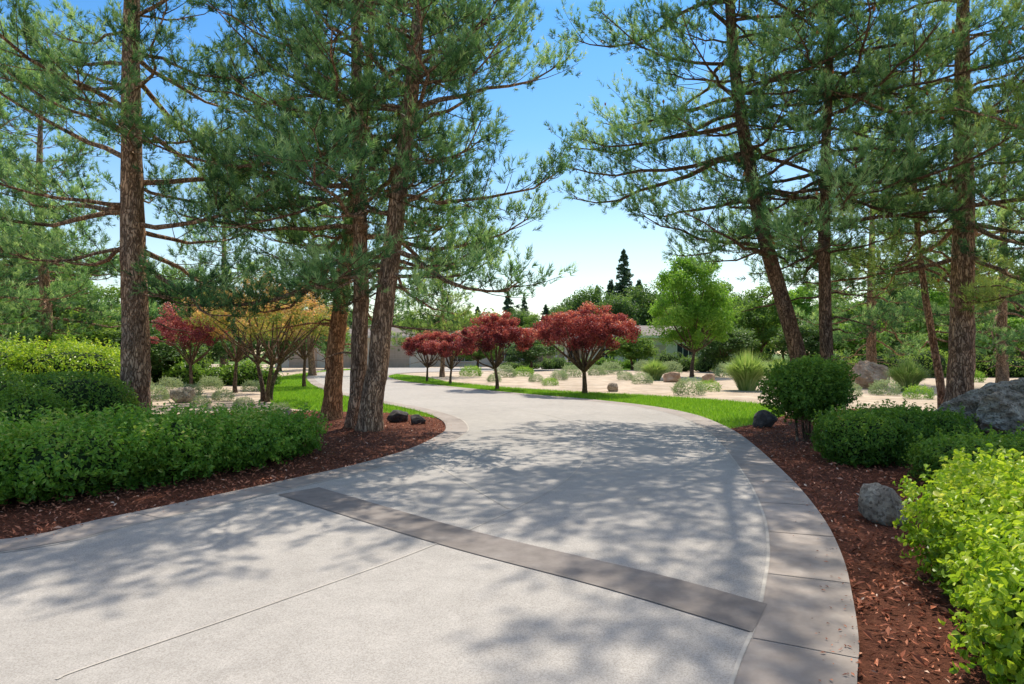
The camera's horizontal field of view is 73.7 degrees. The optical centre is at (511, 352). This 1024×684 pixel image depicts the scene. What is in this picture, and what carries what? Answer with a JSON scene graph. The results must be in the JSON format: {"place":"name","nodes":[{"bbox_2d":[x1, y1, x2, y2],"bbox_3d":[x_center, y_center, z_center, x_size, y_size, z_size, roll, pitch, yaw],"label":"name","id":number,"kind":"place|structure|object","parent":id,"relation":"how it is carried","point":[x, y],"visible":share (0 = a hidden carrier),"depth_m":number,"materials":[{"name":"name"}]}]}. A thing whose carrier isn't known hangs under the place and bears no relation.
{"place":"outdoors","nodes":[
{"label":"outdoors","id":0,"kind":"place"},
{"bbox_2d":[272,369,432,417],"bbox_3d":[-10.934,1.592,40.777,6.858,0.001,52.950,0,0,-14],"label":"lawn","id":1,"kind":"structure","parent":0,"point":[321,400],"depth_m":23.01,"materials":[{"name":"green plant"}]},
{"bbox_2d":[159,349,288,385],"bbox_3d":[-13.849,0.895,32.891,5.763,2.192,2.748,0,0,0],"label":"shrub mass","id":2,"kind":"object","parent":1,"relation":"on","point":[247,370],"visible":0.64,"depth_m":32.48,"materials":[{"name":"green plant"}]},
{"bbox_2d":[176,271,349,401],"bbox_3d":[-8.018,-0.505,22.202,5.240,4.332,5.127,0,0,0],"label":"plum tree","id":3,"kind":"object","parent":1,"relation":"on","point":[274,318],"visible":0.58,"depth_m":21.74,"materials":[{"name":"orange plant"}]},
{"bbox_2d":[262,302,348,386],"bbox_3d":[-9.423,-0.289,31.019,3.708,3.885,4.034,0,0,33],"label":"plum tree","id":4,"kind":"object","parent":1,"relation":"on","point":[316,332],"visible":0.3,"depth_m":30.73,"materials":[{"name":"orange plant"}]},
{"bbox_2d":[262,191,376,375],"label":"pine tree","id":5,"kind":"object","parent":1,"relation":"on","point":[311,365],"visible":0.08,"depth_m":45.77,"materials":[{"name":"green plant"}]},
{"bbox_2d":[0,367,858,683],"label":"driveway","id":6,"kind":"structure","parent":0,"point":[492,537],"depth_m":4.89,"materials":[{"name":"concrete"}]},
{"bbox_2d":[162,354,806,363],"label":"meadow","id":7,"kind":"structure","parent":0,"point":[233,362],"depth_m":132.21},
{"bbox_2d":[426,309,468,331],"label":"broadleaf tree","id":8,"kind":"object","parent":7,"relation":"on","point":[438,319],"visible":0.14,"depth_m":90.61,"materials":[{"name":"green plant"}]},
{"bbox_2d":[500,307,533,327],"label":"broadleaf tree","id":9,"kind":"object","parent":7,"relation":"on","point":[519,314],"visible":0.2,"depth_m":96.51,"materials":[{"name":"green plant"}]},
{"bbox_2d":[32,298,1019,360],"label":"distant woodland","id":10,"kind":"object","parent":7,"relation":"on","point":[767,351],"visible":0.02,"depth_m":119.86,"materials":[{"name":"green plant"}]},
{"bbox_2d":[518,313,539,327],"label":"broadleaf tree","id":11,"kind":"object","parent":7,"relation":"on","point":[534,319],"visible":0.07,"depth_m":93.69,"materials":[{"name":"green plant"}]},
{"bbox_2d":[559,284,606,314],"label":"broadleaf tree","id":12,"kind":"object","parent":7,"relation":"on","point":[576,301],"visible":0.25,"depth_m":94.60,"materials":[{"name":"green plant"}]},
{"bbox_2d":[610,248,637,298],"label":"conifer tree","id":13,"kind":"object","parent":7,"relation":"on","point":[626,276],"visible":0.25,"depth_m":97.61,"materials":[{"name":"green plant"}]},
{"bbox_2d":[620,282,665,325],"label":"broadleaf tree","id":14,"kind":"object","parent":7,"relation":"on","point":[642,300],"visible":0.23,"depth_m":92.52,"materials":[{"name":"green plant"}]},
{"bbox_2d":[268,325,735,366],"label":"house","id":15,"kind":"structure","parent":0,"point":[400,358],"depth_m":72.00,"materials":[{"name":"paint"}]},
{"bbox_2d":[288,345,318,366],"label":"garage door","id":16,"kind":"structure","parent":15,"relation":"in","point":[294,362],"depth_m":71.92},
{"bbox_2d":[388,344,410,366],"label":"garage door","id":17,"kind":"structure","parent":15,"relation":"in","point":[397,358],"depth_m":71.92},
{"bbox_2d":[0,0,1023,353],"label":"sky","id":18,"kind":"structure","parent":0,"point":[577,231],"materials":[{"name":"blue"}]},
{"bbox_2d":[264,368,783,427],"bbox_3d":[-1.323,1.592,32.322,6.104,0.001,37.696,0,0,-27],"label":"lawn","id":19,"kind":"structure","parent":0,"point":[637,401],"depth_m":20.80,"materials":[{"name":"green plant"}]},
{"bbox_2d":[401,330,452,380],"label":"plum tree","id":20,"kind":"object","parent":19,"relation":"on","point":[410,346],"visible":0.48,"depth_m":36.81,"materials":[{"name":"red plant"}]},
{"bbox_2d":[423,330,478,382],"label":"plum tree","id":21,"kind":"object","parent":19,"relation":"on","point":[446,346],"visible":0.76,"depth_m":34.03,"materials":[{"name":"red plant"}]},
{"bbox_2d":[456,310,536,388],"bbox_3d":[-0.662,-0.045,28.869,3.418,3.394,3.391,0,0,0],"label":"plum tree","id":22,"kind":"object","parent":19,"relation":"on","point":[493,332],"visible":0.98,"depth_m":28.28,"materials":[{"name":"red plant"}]},
{"bbox_2d":[529,301,640,392],"bbox_3d":[2.752,-0.133,25.941,4.208,3.568,4.180,0,0,0],"label":"plum tree","id":23,"kind":"object","parent":19,"relation":"on","point":[593,329],"visible":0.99,"depth_m":25.18,"materials":[{"name":"red plant"}]},
{"bbox_2d":[151,364,1023,414],"bbox_3d":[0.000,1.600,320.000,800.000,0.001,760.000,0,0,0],"label":"ground","id":24,"kind":"structure","parent":0,"point":[729,390],"depth_m":30.99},
{"bbox_2d":[0,313,61,355],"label":"broadleaf tree","id":25,"kind":"object","parent":24,"relation":"on","point":[50,338],"visible":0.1,"depth_m":29.76,"materials":[{"name":"green plant"}]},
{"bbox_2d":[0,247,85,334],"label":"broadleaf tree","id":26,"kind":"object","parent":24,"relation":"on","point":[54,311],"visible":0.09,"depth_m":43.55,"materials":[{"name":"green plant"}]},
{"bbox_2d":[0,40,97,353],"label":"pine tree","id":27,"kind":"object","parent":24,"relation":"on","point":[19,277],"visible":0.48,"depth_m":25.40,"materials":[{"name":"green plant"}]},
{"bbox_2d":[0,331,120,383],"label":"tall hedge","id":28,"kind":"object","parent":24,"relation":"on","point":[45,361],"visible":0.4,"depth_m":17.90,"materials":[{"name":"green plant"}]},
{"bbox_2d":[21,327,119,361],"bbox_3d":[-18.497,0.353,27.853,7.102,2.800,3.250,0,0,7],"label":"shrub mass","id":29,"kind":"object","parent":24,"relation":"on","point":[86,341],"visible":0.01,"depth_m":27.64,"materials":[{"name":"green plant"}]},
{"bbox_2d":[0,53,165,354],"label":"pine tree","id":30,"kind":"object","parent":24,"relation":"on","point":[46,319],"visible":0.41,"depth_m":29.92,"materials":[{"name":"green plant"}]},
{"bbox_2d":[53,317,120,355],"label":"broadleaf tree","id":31,"kind":"object","parent":24,"relation":"on","point":[105,333],"visible":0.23,"depth_m":33.19,"materials":[{"name":"green plant"}]},
{"bbox_2d":[58,282,155,336],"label":"broadleaf tree","id":32,"kind":"object","parent":24,"relation":"on","point":[111,291],"visible":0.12,"depth_m":39.21,"materials":[{"name":"green plant"}]},
{"bbox_2d":[96,324,212,383],"bbox_3d":[-18.163,0.062,33.809,5.347,3.115,5.894,0,0,3],"label":"broadleaf tree","id":33,"kind":"object","parent":24,"relation":"on","point":[164,351],"visible":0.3,"depth_m":32.96,"materials":[{"name":"green plant"}]},
{"bbox_2d":[150,384,169,400],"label":"mound plant","id":34,"kind":"object","parent":24,"relation":"on","point":[162,392],"visible":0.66,"depth_m":22.38,"materials":[{"name":"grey plant"}]},
{"bbox_2d":[155,376,183,390],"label":"mound plant","id":35,"kind":"object","parent":24,"relation":"on","point":[170,381],"visible":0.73,"depth_m":27.66,"materials":[{"name":"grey plant"}]},
{"bbox_2d":[147,266,194,322],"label":"broadleaf tree","id":36,"kind":"object","parent":24,"relation":"on","point":[160,300],"visible":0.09,"depth_m":44.70,"materials":[{"name":"green plant"}]},
{"bbox_2d":[169,387,194,402],"bbox_3d":[-10.467,1.443,21.653,0.760,0.695,0.626,0,0,-43],"label":"rock","id":37,"kind":"object","parent":24,"relation":"on","point":[182,394],"visible":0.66,"depth_m":21.46,"materials":[{"name":"grey stone"}]},
{"bbox_2d":[151,351,213,382],"bbox_3d":[-19.601,0.652,35.815,8.072,2.208,4.156,0,0,0],"label":"shrub mass","id":38,"kind":"object","parent":24,"relation":"on","point":[159,374],"visible":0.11,"depth_m":35.52,"materials":[{"name":"green plant"}]},
{"bbox_2d":[149,315,237,365],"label":"broadleaf tree","id":39,"kind":"object","parent":24,"relation":"on","point":[217,347],"visible":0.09,"depth_m":37.96,"materials":[{"name":"green plant"}]},
{"bbox_2d":[150,302,236,386],"bbox_3d":[-12.203,-0.151,26.060,3.100,3.603,3.533,0,0,0],"label":"plum tree","id":40,"kind":"object","parent":24,"relation":"on","point":[180,324],"visible":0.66,"depth_m":25.46,"materials":[{"name":"red plant"}]},
{"bbox_2d":[195,374,225,389],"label":"mound plant","id":41,"kind":"object","parent":24,"relation":"on","point":[217,381],"visible":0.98,"depth_m":29.01,"materials":[{"name":"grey plant"}]},
{"bbox_2d":[148,164,284,367],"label":"pine tree","id":42,"kind":"object","parent":24,"relation":"on","point":[196,238],"visible":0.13,"depth_m":43.05,"materials":[{"name":"green plant"}]},
{"bbox_2d":[209,387,234,400],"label":"mound plant","id":43,"kind":"object","parent":24,"relation":"on","point":[213,397],"visible":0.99,"depth_m":22.37,"materials":[{"name":"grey plant"}]},
{"bbox_2d":[0,411,445,538],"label":"mulch bed","id":44,"kind":"object","parent":24,"relation":"on","point":[297,470],"visible":0.07,"depth_m":8.50,"materials":[{"name":"wood"}]},
{"bbox_2d":[0,374,75,430],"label":"round shrub","id":45,"kind":"object","parent":44,"relation":"on","point":[9,403],"visible":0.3,"depth_m":8.72,"materials":[{"name":"green plant"}]},
{"bbox_2d":[0,362,140,420],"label":"clipped hedge","id":46,"kind":"object","parent":44,"relation":"on","point":[89,390],"visible":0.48,"depth_m":12.61,"materials":[{"name":"green plant"}]},
{"bbox_2d":[0,0,331,411],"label":"pine tree","id":47,"kind":"object","parent":44,"relation":"on","point":[135,345],"visible":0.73,"depth_m":14.32,"materials":[{"name":"green plant"}]},
{"bbox_2d":[0,398,331,504],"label":"hedge","id":48,"kind":"object","parent":44,"relation":"on","point":[41,460],"visible":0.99,"depth_m":8.01,"materials":[{"name":"green plant"}]},
{"bbox_2d":[199,0,475,419],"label":"pine tree","id":49,"kind":"object","parent":44,"relation":"on","point":[332,406],"visible":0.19,"depth_m":15.94,"materials":[{"name":"green plant"}]},
{"bbox_2d":[117,0,560,427],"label":"pine tree","id":50,"kind":"object","parent":44,"relation":"on","point":[295,156],"visible":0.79,"depth_m":13.27,"materials":[{"name":"green plant"}]},
{"bbox_2d":[189,0,586,431],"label":"pine tree","id":51,"kind":"object","parent":44,"relation":"on","point":[370,416],"visible":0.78,"depth_m":12.91,"materials":[{"name":"green plant"}]},
{"bbox_2d":[387,410,407,421],"bbox_3d":[-2.621,1.502,15.831,0.465,0.346,0.708,0,0,6],"label":"rock","id":52,"kind":"object","parent":44,"relation":"on","point":[397,415],"visible":0.79,"depth_m":15.58,"materials":[{"name":"grey stone"}]},
{"bbox_2d":[188,308,284,392],"bbox_3d":[-10.972,-0.199,27.021,3.842,3.700,3.531,0,0,37],"label":"plum tree","id":53,"kind":"object","parent":24,"relation":"on","point":[237,358],"visible":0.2,"depth_m":26.90,"materials":[{"name":"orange plant"}]},
{"bbox_2d":[253,295,308,370],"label":"broadleaf tree","id":54,"kind":"object","parent":24,"relation":"on","point":[282,345],"visible":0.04,"depth_m":57.66,"materials":[{"name":"green plant"}]},
{"bbox_2d":[391,257,489,376],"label":"pine tree","id":55,"kind":"object","parent":24,"relation":"on","point":[465,312],"visible":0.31,"depth_m":43.57,"materials":[{"name":"green plant"}]},
{"bbox_2d":[458,364,483,376],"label":"mound plant","id":56,"kind":"object","parent":24,"relation":"on","point":[474,370],"visible":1,"depth_m":44.82,"materials":[{"name":"green plant"}]},
{"bbox_2d":[455,340,500,367],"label":"broadleaf tree","id":57,"kind":"object","parent":24,"relation":"on","point":[478,355],"visible":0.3,"depth_m":63.33,"materials":[{"name":"green plant"}]},
{"bbox_2d":[492,364,517,376],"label":"mound plant","id":58,"kind":"object","parent":24,"relation":"on","point":[507,367],"visible":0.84,"depth_m":43.00,"materials":[{"name":"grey plant"}]},
{"bbox_2d":[0,376,1014,683],"bbox_3d":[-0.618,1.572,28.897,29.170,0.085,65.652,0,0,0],"label":"bark mulch","id":59,"kind":"object","parent":24,"relation":"on","point":[856,598],"visible":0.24,"depth_m":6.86,"materials":[{"name":"brown wood"}]},
{"bbox_2d":[544,0,934,420],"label":"pine tree","id":60,"kind":"object","parent":59,"relation":"on","point":[668,118],"visible":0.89,"depth_m":15.95,"materials":[{"name":"green plant"}]},
{"bbox_2d":[752,410,777,427],"bbox_3d":[5.421,1.470,14.614,0.485,0.476,0.499,0,0,32],"label":"rock","id":61,"kind":"object","parent":59,"relation":"on","point":[764,418],"visible":0.81,"depth_m":14.47,"materials":[{"name":"grey stone"}]},
{"bbox_2d":[756,352,861,441],"bbox_3d":[5.299,0.807,12.334,1.743,1.636,1.515,0,0,0],"label":"clipped shrub","id":62,"kind":"object","parent":59,"relation":"on","point":[804,387],"visible":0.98,"depth_m":11.96,"materials":[{"name":"green plant"}]},
{"bbox_2d":[678,0,1023,421],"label":"pine tree","id":63,"kind":"object","parent":59,"relation":"on","point":[821,258],"visible":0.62,"depth_m":14.42,"materials":[{"name":"green plant"}]},
{"bbox_2d":[858,482,909,525],"bbox_3d":[3.518,1.471,6.482,0.424,0.483,0.437,0,0,-32],"label":"rock","id":64,"kind":"object","parent":59,"relation":"on","point":[880,504],"visible":0.77,"depth_m":6.34,"materials":[{"name":"grey stone"}]},
{"bbox_2d":[804,398,987,467],"bbox_3d":[5.679,1.193,10.158,2.842,1.007,1.593,0,0,-20],"label":"box hedge","id":65,"kind":"object","parent":59,"relation":"on","point":[867,436],"visible":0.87,"depth_m":9.64,"materials":[{"name":"green plant"}]},
{"bbox_2d":[775,0,1023,401],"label":"pine tree","id":66,"kind":"object","parent":59,"relation":"on","point":[963,259],"visible":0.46,"depth_m":15.78,"materials":[{"name":"green plant"}]},
{"bbox_2d":[806,0,1023,408],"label":"pine tree","id":67,"kind":"object","parent":59,"relation":"on","point":[918,247],"visible":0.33,"depth_m":16.80,"materials":[{"name":"green plant"}]},
{"bbox_2d":[892,443,1023,683],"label":"euonymus bush","id":68,"kind":"object","parent":59,"relation":"on","point":[972,534],"visible":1,"depth_m":3.81,"materials":[{"name":"green plant"}]},
{"bbox_2d":[901,421,1023,483],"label":"box hedge","id":69,"kind":"object","parent":59,"relation":"on","point":[934,451],"visible":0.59,"depth_m":8.05,"materials":[{"name":"green plant"}]},
{"bbox_2d":[915,0,1023,311],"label":"pine tree","id":70,"kind":"object","parent":59,"relation":"on","point":[1010,82],"visible":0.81,"depth_m":13.29,"materials":[{"name":"green plant"}]},
{"bbox_2d":[934,378,1023,434],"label":"boulder","id":71,"kind":"object","parent":59,"relation":"on","point":[998,406],"visible":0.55,"depth_m":10.86,"materials":[{"name":"grey stone"}]},
{"bbox_2d":[504,335,563,368],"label":"broadleaf tree","id":72,"kind":"object","parent":24,"relation":"on","point":[533,352],"visible":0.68,"depth_m":59.28,"materials":[{"name":"green plant"}]},
{"bbox_2d":[500,353,576,368],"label":"shrub mass","id":73,"kind":"object","parent":24,"relation":"on","point":[554,363],"visible":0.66,"depth_m":63.49,"materials":[{"name":"green plant"}]},
{"bbox_2d":[580,355,636,368],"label":"shrub mass","id":74,"kind":"object","parent":24,"relation":"on","point":[626,364],"visible":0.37,"depth_m":65.67,"materials":[{"name":"green plant"}]},
{"bbox_2d":[600,361,622,374],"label":"mound plant","id":75,"kind":"object","parent":24,"relation":"on","point":[619,369],"visible":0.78,"depth_m":48.56,"materials":[{"name":"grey plant"}]},
{"bbox_2d":[590,290,646,325],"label":"broadleaf tree","id":76,"kind":"object","parent":24,"relation":"on","point":[620,305],"visible":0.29,"depth_m":87.90,"materials":[{"name":"green plant"}]},
{"bbox_2d":[630,371,653,383],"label":"mound plant","id":77,"kind":"object","parent":24,"relation":"on","point":[650,378],"visible":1,"depth_m":34.24,"materials":[{"name":"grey plant"}]},
{"bbox_2d":[639,357,670,379],"bbox_3d":[8.160,0.894,39.040,2.531,1.411,2.492,0,0,-6],"label":"grass clump","id":78,"kind":"object","parent":24,"relation":"on","point":[655,370],"visible":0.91,"depth_m":38.63,"materials":[{"name":"green plant"}]},
{"bbox_2d":[663,372,680,381],"bbox_3d":[8.566,1.416,36.616,0.938,0.747,0.822,0,0,15],"label":"rock","id":79,"kind":"object","parent":24,"relation":"on","point":[671,376],"visible":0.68,"depth_m":36.32,"materials":[{"name":"beige stone"}]},
{"bbox_2d":[648,349,728,371],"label":"shrub mass","id":80,"kind":"object","parent":24,"relation":"on","point":[702,365],"visible":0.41,"depth_m":55.37,"materials":[{"name":"green plant"}]},
{"bbox_2d":[671,376,707,395],"bbox_3d":[6.612,1.232,25.513,1.380,0.765,1.360,0,0,-30],"label":"mound plant","id":81,"kind":"object","parent":24,"relation":"on","point":[682,383],"visible":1,"depth_m":25.34,"materials":[{"name":"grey plant"}]},
{"bbox_2d":[646,250,740,376],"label":"tree","id":82,"kind":"object","parent":24,"relation":"on","point":[691,313],"visible":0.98,"depth_m":43.17,"materials":[{"name":"green plant"}]},
{"bbox_2d":[683,326,761,363],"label":"broadleaf tree","id":83,"kind":"object","parent":24,"relation":"on","point":[741,339],"visible":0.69,"depth_m":53.96,"materials":[{"name":"green plant"}]},
{"bbox_2d":[720,348,772,390],"bbox_3d":[9.846,0.653,28.594,2.883,1.895,2.886,0,0,2],"label":"grass clump","id":84,"kind":"object","parent":24,"relation":"on","point":[745,370],"visible":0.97,"depth_m":28.15,"materials":[{"name":"green plant"}]},
{"bbox_2d":[727,290,770,353],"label":"broadleaf tree","id":85,"kind":"object","parent":24,"relation":"on","point":[740,296],"visible":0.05,"depth_m":87.12,"materials":[{"name":"green plant"}]},
{"bbox_2d":[711,348,789,371],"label":"shrub mass","id":86,"kind":"object","parent":24,"relation":"on","point":[765,356],"visible":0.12,"depth_m":53.91,"materials":[{"name":"green plant"}]},
{"bbox_2d":[730,282,783,354],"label":"broadleaf tree","id":87,"kind":"object","parent":24,"relation":"on","point":[762,324],"visible":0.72,"depth_m":57.04,"materials":[{"name":"green plant"}]},
{"bbox_2d":[769,318,844,357],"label":"broadleaf tree","id":88,"kind":"object","parent":24,"relation":"on","point":[810,338],"visible":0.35,"depth_m":51.14,"materials":[{"name":"green plant"}]},
{"bbox_2d":[760,349,914,371],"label":"shrub mass","id":89,"kind":"object","parent":24,"relation":"on","point":[892,360],"visible":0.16,"depth_m":46.85,"materials":[{"name":"green plant"}]},
{"bbox_2d":[810,289,866,350],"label":"broadleaf tree","id":90,"kind":"object","parent":24,"relation":"on","point":[850,312],"visible":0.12,"depth_m":55.29,"materials":[{"name":"green plant"}]},
{"bbox_2d":[833,316,896,358],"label":"broadleaf tree","id":91,"kind":"object","parent":24,"relation":"on","point":[852,346],"visible":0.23,"depth_m":49.27,"materials":[{"name":"green plant"}]},
{"bbox_2d":[848,360,889,388],"bbox_3d":[16.024,1.143,30.643,2.161,1.612,1.527,0,0,-40],"label":"boulder","id":92,"kind":"object","parent":24,"relation":"on","point":[869,372],"visible":0.59,"depth_m":30.10,"materials":[{"name":"beige stone"}]},
{"bbox_2d":[792,123,975,364],"bbox_3d":[18.199,-5.125,34.007,8.260,13.575,8.827,0,0,-1],"label":"pine tree","id":93,"kind":"object","parent":24,"relation":"on","point":[873,312],"visible":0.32,"depth_m":33.76,"materials":[{"name":"green plant"}]},
{"bbox_2d":[868,377,901,394],"bbox_3d":[13.913,1.273,25.502,1.227,0.680,1.209,0,0,-39],"label":"mound plant","id":94,"kind":"object","parent":24,"relation":"on","point":[877,386],"visible":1,"depth_m":25.36,"materials":[{"name":"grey plant"}]},
{"bbox_2d":[880,357,932,391],"bbox_3d":[16.132,0.839,27.900,2.319,1.522,2.317,0,0,15],"label":"grass clump","id":95,"kind":"object","parent":24,"relation":"on","point":[907,373],"visible":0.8,"depth_m":27.55,"materials":[{"name":"green plant"}]},
{"bbox_2d":[901,383,935,398],"bbox_3d":[13.988,1.335,23.472,1.115,0.582,1.061,0,0,-11],"label":"mound plant","id":96,"kind":"object","parent":24,"relation":"on","point":[916,392],"visible":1,"depth_m":23.35,"materials":[{"name":"green plant"}]},
{"bbox_2d":[901,287,949,345],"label":"broadleaf tree","id":97,"kind":"object","parent":24,"relation":"on","point":[939,298],"visible":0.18,"depth_m":54.31,"materials":[{"name":"green plant"}]},
{"bbox_2d":[908,321,989,358],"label":"broadleaf tree","id":98,"kind":"object","parent":24,"relation":"on","point":[944,346],"visible":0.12,"depth_m":47.39,"materials":[{"name":"green plant"}]},
{"bbox_2d":[883,93,1023,382],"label":"pine tree","id":99,"kind":"object","parent":24,"relation":"on","point":[998,327],"visible":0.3,"depth_m":29.82,"materials":[{"name":"green plant"}]},
{"bbox_2d":[907,347,1023,377],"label":"shrub mass","id":100,"kind":"object","parent":24,"relation":"on","point":[924,358],"visible":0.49,"depth_m":43.07,"materials":[{"name":"green plant"}]},
{"bbox_2d":[975,263,1023,359],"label":"broadleaf tree","id":101,"kind":"object","parent":24,"relation":"on","point":[1009,316],"visible":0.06,"depth_m":51.41,"materials":[{"name":"green plant"}]},
{"bbox_2d":[975,317,1023,360],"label":"broadleaf tree","id":102,"kind":"object","parent":24,"relation":"on","point":[1013,323],"visible":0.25,"depth_m":45.20,"materials":[{"name":"green plant"}]},
{"label":"lawn","id":103,"kind":"structure","parent":0,"visible":0},
{"bbox_2d":[605,330,658,369],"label":"broadleaf tree","id":104,"kind":"object","parent":103,"relation":"on","point":[625,349],"visible":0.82,"depth_m":60.97,"materials":[{"name":"green plant"}]},
{"bbox_2d":[778,280,818,349],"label":"broadleaf tree","id":105,"kind":"object","parent":103,"relation":"on","point":[807,307],"visible":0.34,"depth_m":63.04,"materials":[{"name":"green plant"}]},
{"bbox_2d":[848,278,919,357],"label":"broadleaf tree","id":106,"kind":"object","parent":103,"relation":"on","point":[893,294],"visible":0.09,"depth_m":60.73,"materials":[{"name":"green plant"}]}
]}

